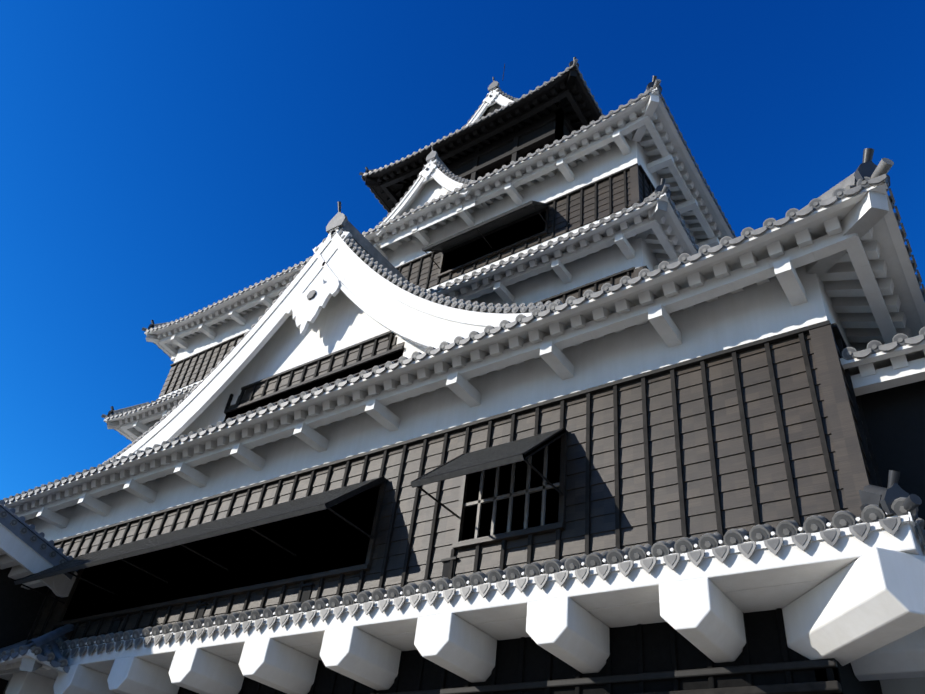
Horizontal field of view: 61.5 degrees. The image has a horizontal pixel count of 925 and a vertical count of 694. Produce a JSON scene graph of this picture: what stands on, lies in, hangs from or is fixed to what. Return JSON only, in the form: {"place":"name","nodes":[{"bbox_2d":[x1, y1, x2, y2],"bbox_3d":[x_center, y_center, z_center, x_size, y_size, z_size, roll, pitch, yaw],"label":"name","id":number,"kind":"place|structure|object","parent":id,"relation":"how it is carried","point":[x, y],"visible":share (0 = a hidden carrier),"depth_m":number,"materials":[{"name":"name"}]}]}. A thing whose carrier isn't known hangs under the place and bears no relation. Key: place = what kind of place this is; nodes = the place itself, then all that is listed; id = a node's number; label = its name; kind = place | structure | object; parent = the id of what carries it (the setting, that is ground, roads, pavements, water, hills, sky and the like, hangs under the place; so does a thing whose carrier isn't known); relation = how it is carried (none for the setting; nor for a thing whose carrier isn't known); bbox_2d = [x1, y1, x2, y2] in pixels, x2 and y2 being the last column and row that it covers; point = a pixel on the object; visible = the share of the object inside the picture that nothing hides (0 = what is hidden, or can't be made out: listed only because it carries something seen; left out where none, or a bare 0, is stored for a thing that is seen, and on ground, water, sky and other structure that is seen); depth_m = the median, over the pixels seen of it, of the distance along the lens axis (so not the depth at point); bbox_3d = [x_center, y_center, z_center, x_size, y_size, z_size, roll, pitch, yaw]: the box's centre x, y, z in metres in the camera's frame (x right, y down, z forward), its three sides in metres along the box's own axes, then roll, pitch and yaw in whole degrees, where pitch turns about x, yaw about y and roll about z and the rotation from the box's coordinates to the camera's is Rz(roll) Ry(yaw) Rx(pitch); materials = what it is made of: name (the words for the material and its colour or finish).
{"place":"outdoors","nodes":[
{"label":"outdoors","id":0,"kind":"place"},
{"bbox_2d":[14,265,882,640],"bbox_3d":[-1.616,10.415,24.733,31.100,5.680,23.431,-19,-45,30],"label":"lower storey wall","id":1,"kind":"structure","parent":0,"point":[744,409],"depth_m":13.05,"materials":[{"name":"paint"}]},
{"bbox_2d":[3,148,924,528],"bbox_3d":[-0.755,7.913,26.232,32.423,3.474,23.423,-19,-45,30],"label":"lower roof","id":2,"kind":"structure","parent":1,"relation":"on","point":[845,240],"depth_m":12.79,"materials":[{"name":"tile"}]},
{"bbox_2d":[102,201,562,463],"bbox_3d":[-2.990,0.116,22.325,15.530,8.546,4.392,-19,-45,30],"label":"gable","id":3,"kind":"structure","parent":2,"relation":"on","point":[351,300],"depth_m":21.07,"materials":[{"name":"paint"}]},
{"bbox_2d":[147,138,697,427],"bbox_3d":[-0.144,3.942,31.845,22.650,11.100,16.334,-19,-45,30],"label":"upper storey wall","id":4,"kind":"structure","parent":2,"relation":"on","point":[604,184],"depth_m":25.11,"materials":[{"name":"paint"}]},
{"bbox_2d":[101,178,698,441],"bbox_3d":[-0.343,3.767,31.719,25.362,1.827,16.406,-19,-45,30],"label":"middle roof","id":5,"kind":"structure","parent":4,"relation":"attached to","point":[655,222],"depth_m":22.10,"materials":[{"name":"tile"}]},
{"bbox_2d":[142,76,736,361],"bbox_3d":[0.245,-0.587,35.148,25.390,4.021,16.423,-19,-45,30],"label":"upper roof","id":6,"kind":"structure","parent":4,"relation":"on","point":[437,194],"depth_m":26.44,"materials":[{"name":"tile"}]},
{"bbox_2d":[399,108,574,201],"bbox_3d":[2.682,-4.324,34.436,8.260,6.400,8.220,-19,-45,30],"label":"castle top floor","id":7,"kind":"structure","parent":4,"relation":"on","point":[534,136],"depth_m":32.05,"materials":[{"name":"black wood"}]},
{"bbox_2d":[359,57,604,212],"bbox_3d":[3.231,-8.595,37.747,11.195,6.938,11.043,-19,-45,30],"label":"top roof","id":8,"kind":"structure","parent":7,"relation":"on","point":[499,112],"depth_m":32.30,"materials":[{"name":"tile"}]},
{"bbox_2d":[56,470,924,657],"bbox_3d":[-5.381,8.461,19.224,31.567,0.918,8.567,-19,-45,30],"label":"castle skirt tiles","id":9,"kind":"object","parent":1,"relation":"attached to","point":[892,507],"visible":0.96,"depth_m":10.88,"materials":[{"name":"grey tile"}]},
{"bbox_2d":[0,0,924,499],"label":"sky","id":10,"kind":"structure","parent":0,"point":[161,161],"materials":[{"name":"blue"}]},
{"label":"ground","id":11,"kind":"structure","parent":0,"visible":0},
{"bbox_2d":[0,500,76,693],"bbox_3d":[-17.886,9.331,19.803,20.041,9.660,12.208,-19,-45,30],"label":"adjoining building","id":12,"kind":"structure","parent":11,"relation":"on","point":[26,549],"depth_m":18.80,"materials":[{"name":"grey tile"}]},
{"bbox_2d":[0,523,924,693],"bbox_3d":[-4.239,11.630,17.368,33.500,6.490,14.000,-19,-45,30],"label":"castle base corbels","id":13,"kind":"object","parent":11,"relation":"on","point":[845,615],"visible":0.96,"depth_m":10.85,"materials":[{"name":"white paint"}]},
{"bbox_2d":[840,327,924,529],"bbox_3d":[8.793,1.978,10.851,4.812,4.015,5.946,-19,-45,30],"label":"annex","id":14,"kind":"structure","parent":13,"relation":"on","point":[888,381],"depth_m":10.70,"materials":[{"name":"tile"}]}
]}

